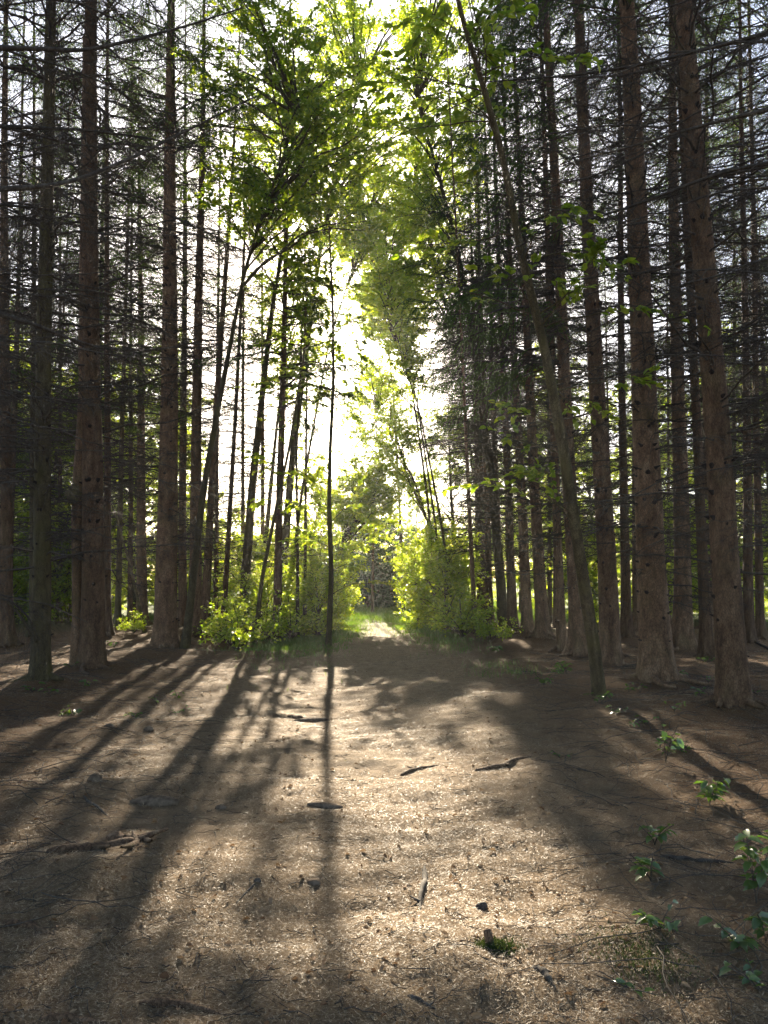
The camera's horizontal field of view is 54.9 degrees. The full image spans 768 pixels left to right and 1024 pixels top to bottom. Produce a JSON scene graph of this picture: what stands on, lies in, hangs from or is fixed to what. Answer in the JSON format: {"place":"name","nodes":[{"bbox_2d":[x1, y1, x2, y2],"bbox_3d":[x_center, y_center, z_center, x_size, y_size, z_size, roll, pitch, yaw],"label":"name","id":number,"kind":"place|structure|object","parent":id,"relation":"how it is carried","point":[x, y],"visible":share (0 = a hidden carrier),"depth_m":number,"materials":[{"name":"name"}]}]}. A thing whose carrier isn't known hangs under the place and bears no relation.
{"place":"outdoors","nodes":[
{"label":"outdoors","id":0,"kind":"place"},
{"bbox_2d":[112,599,598,625],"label":"clearing grass","id":1,"kind":"structure","parent":0,"point":[360,611],"depth_m":28.13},
{"bbox_2d":[189,615,563,693],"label":"verge grass","id":2,"kind":"structure","parent":0,"point":[295,644],"depth_m":17.12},
{"bbox_2d":[0,619,767,1023],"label":"path","id":3,"kind":"structure","parent":0,"point":[370,761],"depth_m":4.07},
{"bbox_2d":[45,826,166,854],"bbox_3d":[-1.563,1.871,4.152,0.579,0.128,0.401,0,-5,0],"label":"root","id":4,"kind":"object","parent":3,"relation":"on","point":[134,839],"visible":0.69,"depth_m":4.11,"materials":[{"name":"brown wood"}]},
{"bbox_2d":[138,997,227,1014],"bbox_3d":[-0.708,1.764,2.639,0.344,0.048,0.055,0,-5,5],"label":"root","id":5,"kind":"object","parent":3,"relation":"on","point":[162,1002],"visible":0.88,"depth_m":2.63,"materials":[{"name":"brown wood"}]},
{"bbox_2d":[0,640,767,1023],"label":"twig litter","id":6,"kind":"object","parent":3,"relation":"on","point":[544,658],"visible":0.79,"depth_m":4.74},
{"bbox_2d":[0,626,767,1023],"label":"needle litter","id":7,"kind":"object","parent":3,"relation":"on","point":[348,964],"visible":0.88,"depth_m":3.50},
{"bbox_2d":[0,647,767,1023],"bbox_3d":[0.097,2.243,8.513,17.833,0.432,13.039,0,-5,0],"label":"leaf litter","id":8,"kind":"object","parent":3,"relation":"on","point":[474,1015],"visible":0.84,"depth_m":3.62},
{"bbox_2d":[467,928,526,956],"bbox_3d":[0.485,1.842,3.146,0.323,0.098,0.253,-1,-5,8],"label":"mossy stub","id":9,"kind":"object","parent":3,"relation":"on","point":[489,941],"visible":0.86,"depth_m":3.16,"materials":[{"name":"plant"}]},
{"bbox_2d":[543,911,738,1023],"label":"moss patch","id":10,"kind":"object","parent":3,"relation":"on","point":[633,962],"visible":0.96,"depth_m":3.10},
{"bbox_2d":[0,580,767,989],"bbox_3d":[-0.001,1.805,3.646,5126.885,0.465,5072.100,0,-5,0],"label":"ground","id":11,"kind":"structure","parent":0,"point":[174,660],"depth_m":7.43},
{"bbox_2d":[8,9,75,555],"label":"spruce tree","id":12,"kind":"object","parent":11,"relation":"on","point":[13,407],"visible":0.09,"depth_m":19.52,"materials":[{"name":"brown plant"}]},
{"bbox_2d":[13,515,71,624],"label":"bush","id":13,"kind":"object","parent":11,"relation":"on","point":[63,597],"visible":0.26,"depth_m":23.20,"materials":[{"name":"green plant"}]},
{"bbox_2d":[0,0,113,636],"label":"spruce tree","id":14,"kind":"object","parent":11,"relation":"on","point":[29,437],"visible":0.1,"depth_m":18.36,"materials":[{"name":"brown plant"}]},
{"bbox_2d":[9,63,118,611],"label":"spruce tree","id":15,"kind":"object","parent":11,"relation":"on","point":[54,240],"visible":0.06,"depth_m":21.44,"materials":[{"name":"brown plant"}]},
{"bbox_2d":[0,0,139,647],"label":"spruce tree","id":16,"kind":"object","parent":11,"relation":"on","point":[6,537],"visible":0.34,"depth_m":16.10,"materials":[{"name":"brown plant"}]},
{"bbox_2d":[9,56,133,622],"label":"spruce tree","id":17,"kind":"object","parent":11,"relation":"on","point":[64,418],"visible":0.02,"depth_m":24.19,"materials":[{"name":"brown plant"}]},
{"bbox_2d":[14,351,157,621],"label":"broadleaf tree","id":18,"kind":"object","parent":11,"relation":"on","point":[126,561],"visible":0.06,"depth_m":25.07,"materials":[{"name":"green plant"}]},
{"bbox_2d":[6,1,211,637],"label":"spruce tree","id":19,"kind":"object","parent":11,"relation":"on","point":[109,631],"visible":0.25,"depth_m":17.18,"materials":[{"name":"brown plant"}]},
{"bbox_2d":[0,0,224,681],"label":"spruce tree","id":20,"kind":"object","parent":11,"relation":"on","point":[42,561],"visible":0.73,"depth_m":10.03,"materials":[{"name":"brown plant"}]},
{"bbox_2d":[25,0,205,626],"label":"spruce tree","id":21,"kind":"object","parent":11,"relation":"on","point":[117,607],"visible":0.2,"depth_m":20.32,"materials":[{"name":"brown plant"}]},
{"bbox_2d":[0,0,248,685],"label":"spruce tree","id":22,"kind":"object","parent":11,"relation":"on","point":[32,324],"visible":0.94,"depth_m":8.15,"materials":[{"name":"brown plant"}]},
{"bbox_2d":[0,0,257,674],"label":"spruce tree","id":23,"kind":"object","parent":11,"relation":"on","point":[88,599],"visible":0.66,"depth_m":11.97,"materials":[{"name":"brown plant"}]},
{"bbox_2d":[60,50,209,623],"bbox_3d":[-7.599,-5.703,22.689,4.581,18.381,4.473,1,-6,-33],"label":"spruce tree","id":24,"kind":"object","parent":11,"relation":"on","point":[140,566],"visible":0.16,"depth_m":22.02,"materials":[{"name":"brown plant"}]},
{"bbox_2d":[69,65,202,620],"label":"spruce tree","id":25,"kind":"object","parent":11,"relation":"on","point":[130,605],"visible":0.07,"depth_m":24.14,"materials":[{"name":"brown plant"}]},
{"bbox_2d":[0,0,294,511],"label":"spruce tree","id":26,"kind":"object","parent":11,"relation":"on","point":[19,48],"visible":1,"depth_m":6.35,"materials":[{"name":"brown plant"}]},
{"bbox_2d":[56,0,265,648],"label":"spruce tree","id":27,"kind":"object","parent":11,"relation":"on","point":[165,625],"visible":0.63,"depth_m":15.79,"materials":[{"name":"brown plant"}]},
{"bbox_2d":[103,348,219,612],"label":"broadleaf tree","id":28,"kind":"object","parent":11,"relation":"on","point":[134,563],"visible":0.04,"depth_m":27.69,"materials":[{"name":"green plant"}]},
{"bbox_2d":[111,0,247,626],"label":"spruce tree","id":29,"kind":"object","parent":11,"relation":"on","point":[182,585],"visible":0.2,"depth_m":21.26,"materials":[{"name":"brown plant"}]},
{"bbox_2d":[102,0,282,637],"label":"spruce tree","id":30,"kind":"object","parent":11,"relation":"on","point":[196,460],"visible":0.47,"depth_m":17.95,"materials":[{"name":"brown plant"}]},
{"bbox_2d":[145,0,277,623],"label":"spruce tree","id":31,"kind":"object","parent":11,"relation":"on","point":[206,584],"visible":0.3,"depth_m":20.28,"materials":[{"name":"brown plant"}]},
{"bbox_2d":[176,21,270,624],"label":"spruce tree","id":32,"kind":"object","parent":11,"relation":"on","point":[215,581],"visible":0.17,"depth_m":24.25,"materials":[{"name":"brown plant"}]},
{"bbox_2d":[202,515,273,621],"bbox_3d":[-4.648,1.986,23.840,2.716,3.783,2.469,0,-5,4],"label":"bush","id":33,"kind":"object","parent":11,"relation":"on","point":[233,589],"visible":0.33,"depth_m":23.70,"materials":[{"name":"green plant"}]},
{"bbox_2d":[191,143,291,592],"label":"spruce tree","id":34,"kind":"object","parent":11,"relation":"on","point":[242,488],"visible":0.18,"depth_m":26.23,"materials":[{"name":"brown plant"}]},
{"bbox_2d":[199,588,284,650],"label":"bush","id":35,"kind":"object","parent":11,"relation":"on","point":[236,635],"visible":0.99,"depth_m":16.27,"materials":[{"name":"green plant"}]},
{"bbox_2d":[177,66,312,628],"bbox_3d":[-4.239,-5.762,21.527,4.139,18.550,4.133,4,-6,-21],"label":"spruce tree","id":36,"kind":"object","parent":11,"relation":"on","point":[228,529],"visible":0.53,"depth_m":21.19,"materials":[{"name":"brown plant"}]},
{"bbox_2d":[214,154,310,572],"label":"spruce tree","id":37,"kind":"object","parent":11,"relation":"on","point":[262,510],"visible":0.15,"depth_m":27.17,"materials":[{"name":"brown plant"}]},
{"bbox_2d":[224,535,302,635],"bbox_3d":[-3.254,2.060,20.395,2.228,2.886,2.337,1,-5,-8],"label":"bush","id":38,"kind":"object","parent":11,"relation":"on","point":[254,586],"visible":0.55,"depth_m":20.16,"materials":[{"name":"green plant"}]},
{"bbox_2d":[165,0,397,648],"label":"broadleaf tree","id":39,"kind":"object","parent":11,"relation":"on","point":[266,210],"visible":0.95,"depth_m":15.93,"materials":[{"name":"green plant"}]},
{"bbox_2d":[185,0,389,639],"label":"spruce tree","id":40,"kind":"object","parent":11,"relation":"on","point":[279,520],"visible":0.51,"depth_m":19.14,"materials":[{"name":"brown plant"}]},
{"bbox_2d":[215,7,359,632],"bbox_3d":[-2.891,-5.381,21.614,4.392,17.862,4.864,0,-5,0],"label":"broadleaf tree","id":41,"kind":"object","parent":11,"relation":"on","point":[249,536],"visible":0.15,"depth_m":21.30,"materials":[{"name":"green plant"}]},
{"bbox_2d":[225,243,350,615],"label":"broadleaf tree","id":42,"kind":"object","parent":11,"relation":"on","point":[287,390],"visible":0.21,"depth_m":25.82,"materials":[{"name":"green plant"}]},
{"bbox_2d":[252,581,326,640],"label":"bush","id":43,"kind":"object","parent":11,"relation":"on","point":[288,623],"visible":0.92,"depth_m":18.20,"materials":[{"name":"green plant"}]},
{"bbox_2d":[227,261,368,643],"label":"young tree","id":44,"kind":"object","parent":11,"relation":"on","point":[259,600],"visible":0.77,"depth_m":17.93,"materials":[{"name":"green plant"}]},
{"bbox_2d":[240,229,359,635],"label":"young tree","id":45,"kind":"object","parent":11,"relation":"on","point":[305,520],"visible":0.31,"depth_m":20.10,"materials":[{"name":"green plant"}]},
{"bbox_2d":[252,182,357,637],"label":"young tree","id":46,"kind":"object","parent":11,"relation":"on","point":[297,517],"visible":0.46,"depth_m":19.19,"materials":[{"name":"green plant"}]},
{"bbox_2d":[282,531,353,631],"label":"bush","id":47,"kind":"object","parent":11,"relation":"on","point":[336,577],"visible":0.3,"depth_m":20.84,"materials":[{"name":"green plant"}]},
{"bbox_2d":[273,432,363,563],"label":"broadleaf tree","id":48,"kind":"object","parent":11,"relation":"on","point":[311,528],"visible":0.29,"depth_m":27.07,"materials":[{"name":"green plant"}]},
{"bbox_2d":[285,553,352,636],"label":"bush","id":49,"kind":"object","parent":11,"relation":"on","point":[311,588],"visible":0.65,"depth_m":19.35,"materials":[{"name":"green plant"}]},
{"bbox_2d":[236,141,407,646],"bbox_3d":[-1.372,-2.538,17.483,3.760,11.326,3.757,-2,-6,25],"label":"young tree","id":50,"kind":"object","parent":11,"relation":"on","point":[337,348],"visible":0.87,"depth_m":17.21,"materials":[{"name":"green plant"}]},
{"bbox_2d":[300,532,373,624],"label":"bush","id":51,"kind":"object","parent":11,"relation":"on","point":[349,595],"visible":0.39,"depth_m":22.26,"materials":[{"name":"green plant"}]},
{"bbox_2d":[286,166,395,617],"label":"broadleaf tree","id":52,"kind":"object","parent":11,"relation":"on","point":[363,249],"visible":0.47,"depth_m":25.08,"materials":[{"name":"green plant"}]},
{"bbox_2d":[244,0,440,609],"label":"broadleaf tree","id":53,"kind":"object","parent":11,"relation":"on","point":[365,27],"visible":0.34,"depth_m":24.74,"materials":[{"name":"green plant"}]},
{"bbox_2d":[283,449,415,599],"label":"broadleaf tree","id":54,"kind":"object","parent":11,"relation":"on","point":[376,485],"visible":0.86,"depth_m":25.40,"materials":[{"name":"green plant"}]},
{"bbox_2d":[333,503,409,609],"bbox_3d":[-0.758,2.119,36.455,5.171,5.765,4.669,-1,-5,14],"label":"bush","id":55,"kind":"object","parent":11,"relation":"on","point":[381,597],"visible":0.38,"depth_m":35.71,"materials":[{"name":"green plant"}]},
{"bbox_2d":[334,353,411,604],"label":"broadleaf tree","id":56,"kind":"object","parent":11,"relation":"on","point":[356,446],"visible":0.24,"depth_m":38.36,"materials":[{"name":"green plant"}]},
{"bbox_2d":[332,342,431,611],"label":"broadleaf tree","id":57,"kind":"object","parent":11,"relation":"on","point":[372,382],"visible":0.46,"depth_m":32.19,"materials":[{"name":"green plant"}]},
{"bbox_2d":[315,128,449,528],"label":"broadleaf tree","id":58,"kind":"object","parent":11,"relation":"on","point":[377,195],"visible":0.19,"depth_m":28.27,"materials":[{"name":"green plant"}]},
{"bbox_2d":[327,265,447,609],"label":"broadleaf tree","id":59,"kind":"object","parent":11,"relation":"on","point":[375,338],"visible":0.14,"depth_m":35.71,"materials":[{"name":"green plant"}]},
{"bbox_2d":[355,505,424,606],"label":"bush","id":60,"kind":"object","parent":11,"relation":"on","point":[392,573],"visible":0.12,"depth_m":37.41,"materials":[{"name":"green plant"}]},
{"bbox_2d":[342,382,448,613],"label":"broadleaf tree","id":61,"kind":"object","parent":11,"relation":"on","point":[388,447],"visible":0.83,"depth_m":28.02,"materials":[{"name":"green plant"}]},
{"bbox_2d":[354,203,440,581],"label":"broadleaf tree","id":62,"kind":"object","parent":11,"relation":"on","point":[410,261],"visible":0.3,"depth_m":26.20,"materials":[{"name":"green plant"}]},
{"bbox_2d":[350,202,451,611],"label":"broadleaf tree","id":63,"kind":"object","parent":11,"relation":"on","point":[398,286],"visible":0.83,"depth_m":22.67,"materials":[{"name":"green plant"}]},
{"bbox_2d":[378,523,454,620],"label":"bush","id":64,"kind":"object","parent":11,"relation":"on","point":[407,552],"visible":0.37,"depth_m":23.74,"materials":[{"name":"green plant"}]},
{"bbox_2d":[389,523,470,629],"bbox_3d":[1.407,1.915,21.397,2.571,3.174,2.451,1,-5,-9],"label":"bush","id":65,"kind":"object","parent":11,"relation":"on","point":[416,608],"visible":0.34,"depth_m":21.20,"materials":[{"name":"green plant"}]},
{"bbox_2d":[375,85,484,472],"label":"broadleaf tree","id":66,"kind":"object","parent":11,"relation":"on","point":[424,214],"visible":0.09,"depth_m":28.63,"materials":[{"name":"green plant"}]},
{"bbox_2d":[363,0,506,628],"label":"broadleaf tree","id":67,"kind":"object","parent":11,"relation":"on","point":[432,43],"visible":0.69,"depth_m":21.75,"materials":[{"name":"green plant"}]},
{"bbox_2d":[403,518,492,631],"bbox_3d":[1.638,1.728,19.928,2.451,3.174,2.571,2,-6,-25],"label":"bush","id":68,"kind":"object","parent":11,"relation":"on","point":[421,597],"visible":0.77,"depth_m":19.70,"materials":[{"name":"green plant"}]},
{"bbox_2d":[414,579,490,637],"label":"bush","id":69,"kind":"object","parent":11,"relation":"on","point":[466,625],"visible":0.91,"depth_m":17.73,"materials":[{"name":"green plant"}]},
{"bbox_2d":[417,512,493,621],"bbox_3d":[2.229,1.908,23.708,2.582,3.954,2.840,-1,-5,10],"label":"bush","id":70,"kind":"object","parent":11,"relation":"on","point":[434,554],"visible":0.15,"depth_m":23.70,"materials":[{"name":"green plant"}]},
{"bbox_2d":[385,406,530,586],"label":"broadleaf tree","id":71,"kind":"object","parent":11,"relation":"on","point":[402,528],"visible":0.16,"depth_m":28.20,"materials":[{"name":"green plant"}]},
{"bbox_2d":[382,0,536,633],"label":"spruce tree","id":72,"kind":"object","parent":11,"relation":"on","point":[471,551],"visible":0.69,"depth_m":18.78,"materials":[{"name":"brown plant"}]},
{"bbox_2d":[405,92,522,613],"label":"spruce tree","id":73,"kind":"object","parent":11,"relation":"on","point":[426,427],"visible":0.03,"depth_m":27.45,"materials":[{"name":"brown plant"}]},
{"bbox_2d":[407,83,536,622],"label":"spruce tree","id":74,"kind":"object","parent":11,"relation":"on","point":[480,588],"visible":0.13,"depth_m":25.17,"materials":[{"name":"brown plant"}]},
{"bbox_2d":[410,110,552,626],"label":"spruce tree","id":75,"kind":"object","parent":11,"relation":"on","point":[490,590],"visible":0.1,"depth_m":22.75,"materials":[{"name":"brown plant"}]},
{"bbox_2d":[400,36,579,629],"bbox_3d":[3.119,-5.682,21.651,5.101,18.342,5.080,-5,-7,43],"label":"spruce tree","id":76,"kind":"object","parent":11,"relation":"on","point":[484,462],"visible":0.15,"depth_m":21.57,"materials":[{"name":"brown plant"}]},
{"bbox_2d":[470,601,523,642],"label":"bush","id":77,"kind":"object","parent":11,"relation":"on","point":[487,630],"visible":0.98,"depth_m":16.87,"materials":[{"name":"green plant"}]},
{"bbox_2d":[406,140,592,632],"bbox_3d":[3.388,-6.082,20.167,5.218,18.728,5.275,3,-7,-42],"label":"spruce tree","id":78,"kind":"object","parent":11,"relation":"on","point":[512,611],"visible":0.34,"depth_m":19.55,"materials":[{"name":"brown plant"}]},
{"bbox_2d":[409,0,625,639],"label":"spruce tree","id":79,"kind":"object","parent":11,"relation":"on","point":[542,628],"visible":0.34,"depth_m":17.81,"materials":[{"name":"brown plant"}]},
{"bbox_2d":[413,4,628,634],"bbox_3d":[3.279,-5.905,19.474,5.145,18.213,5.229,3,-6,-27],"label":"spruce tree","id":80,"kind":"object","parent":11,"relation":"on","point":[527,624],"visible":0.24,"depth_m":18.89,"materials":[{"name":"brown plant"}]},
{"bbox_2d":[341,0,710,696],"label":"young tree","id":81,"kind":"object","parent":11,"relation":"on","point":[491,58],"visible":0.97,"depth_m":7.85,"materials":[{"name":"green plant"}]},
{"bbox_2d":[447,0,628,652],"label":"spruce tree","id":82,"kind":"object","parent":11,"relation":"on","point":[561,634],"visible":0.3,"depth_m":15.51,"materials":[{"name":"brown plant"}]},
{"bbox_2d":[393,0,683,656],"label":"spruce tree","id":83,"kind":"object","parent":11,"relation":"on","point":[576,644],"visible":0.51,"depth_m":14.53,"materials":[{"name":"brown plant"}]},
{"bbox_2d":[481,8,616,627],"bbox_3d":[5.042,-6.452,21.895,3.823,19.846,4.294,-3,-6,30],"label":"spruce tree","id":84,"kind":"object","parent":11,"relation":"on","point":[554,605],"visible":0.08,"depth_m":21.35,"materials":[{"name":"brown plant"}]},
{"bbox_2d":[490,108,614,623],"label":"spruce tree","id":85,"kind":"object","parent":11,"relation":"on","point":[549,596],"visible":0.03,"depth_m":23.90,"materials":[{"name":"brown plant"}]},
{"bbox_2d":[528,469,631,621],"bbox_3d":[6.238,1.254,24.348,3.754,5.228,3.413,-4,-7,40],"label":"bush","id":86,"kind":"object","parent":11,"relation":"on","point":[593,574],"visible":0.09,"depth_m":23.81,"materials":[{"name":"green plant"}]},
{"bbox_2d":[435,0,734,667],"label":"spruce tree","id":87,"kind":"object","parent":11,"relation":"on","point":[610,635],"visible":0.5,"depth_m":12.28,"materials":[{"name":"brown plant"}]},
{"bbox_2d":[457,0,767,709],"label":"spruce tree","id":88,"kind":"object","parent":11,"relation":"on","point":[733,686],"visible":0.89,"depth_m":8.30,"materials":[{"name":"brown plant"}]},
{"bbox_2d":[472,0,767,579],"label":"spruce tree","id":89,"kind":"object","parent":11,"relation":"on","point":[734,41],"visible":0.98,"depth_m":7.00,"materials":[{"name":"brown plant"}]},
{"bbox_2d":[473,0,767,689],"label":"spruce tree","id":90,"kind":"object","parent":11,"relation":"on","point":[656,663],"visible":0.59,"depth_m":10.13,"materials":[{"name":"brown plant"}]},
{"bbox_2d":[532,0,714,637],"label":"spruce tree","id":91,"kind":"object","parent":11,"relation":"on","point":[626,627],"visible":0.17,"depth_m":16.87,"materials":[{"name":"brown plant"}]},
{"bbox_2d":[572,1,703,630],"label":"spruce tree","id":92,"kind":"object","parent":11,"relation":"on","point":[634,605],"visible":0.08,"depth_m":21.06,"materials":[{"name":"brown plant"}]},
{"bbox_2d":[595,461,711,611],"bbox_3d":[8.439,1.042,21.851,3.498,5.359,3.848,3,-6,-30],"label":"bush","id":93,"kind":"object","parent":11,"relation":"on","point":[694,581],"visible":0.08,"depth_m":21.58,"materials":[{"name":"green plant"}]},
{"bbox_2d":[550,0,767,548],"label":"spruce tree","id":94,"kind":"object","parent":11,"relation":"on","point":[761,334],"visible":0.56,"depth_m":9.85,"materials":[{"name":"brown plant"}]},
{"bbox_2d":[560,0,767,658],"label":"spruce tree","id":95,"kind":"object","parent":11,"relation":"on","point":[706,644],"visible":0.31,"depth_m":13.09,"materials":[{"name":"brown plant"}]},
{"bbox_2d":[560,0,767,650],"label":"spruce tree","id":96,"kind":"object","parent":11,"relation":"on","point":[684,637],"visible":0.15,"depth_m":14.72,"materials":[{"name":"brown plant"}]},
{"bbox_2d":[646,0,767,639],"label":"spruce tree","id":97,"kind":"object","parent":11,"relation":"on","point":[760,627],"visible":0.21,"depth_m":16.78,"materials":[{"name":"brown plant"}]},
{"bbox_2d":[647,0,767,643],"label":"spruce tree","id":98,"kind":"object","parent":11,"relation":"on","point":[750,628],"visible":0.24,"depth_m":16.28,"materials":[{"name":"brown plant"}]},
{"bbox_2d":[649,0,767,628],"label":"spruce tree","id":99,"kind":"object","parent":11,"relation":"on","point":[705,477],"visible":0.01,"depth_m":22.31,"materials":[{"name":"brown plant"}]},
{"bbox_2d":[660,79,767,582],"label":"spruce tree","id":100,"kind":"object","parent":11,"relation":"on","point":[735,327],"visible":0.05,"depth_m":22.66,"materials":[{"name":"brown plant"}]},
{"bbox_2d":[684,35,767,600],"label":"spruce tree","id":101,"kind":"object","parent":11,"relation":"on","point":[760,116],"visible":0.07,"depth_m":20.36,"materials":[{"name":"brown plant"}]},
{"bbox_2d":[698,914,760,952],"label":"seedling","id":102,"kind":"object","parent":11,"relation":"on","point":[744,941],"visible":0.87,"depth_m":3.20,"materials":[{"name":"green plant"}]},
{"bbox_2d":[732,828,767,903],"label":"seedling","id":103,"kind":"object","parent":11,"relation":"on","point":[761,876],"visible":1,"depth_m":3.74,"materials":[{"name":"green plant"}]},
{"bbox_2d":[0,0,767,579],"label":"sky","id":104,"kind":"structure","parent":0,"point":[305,5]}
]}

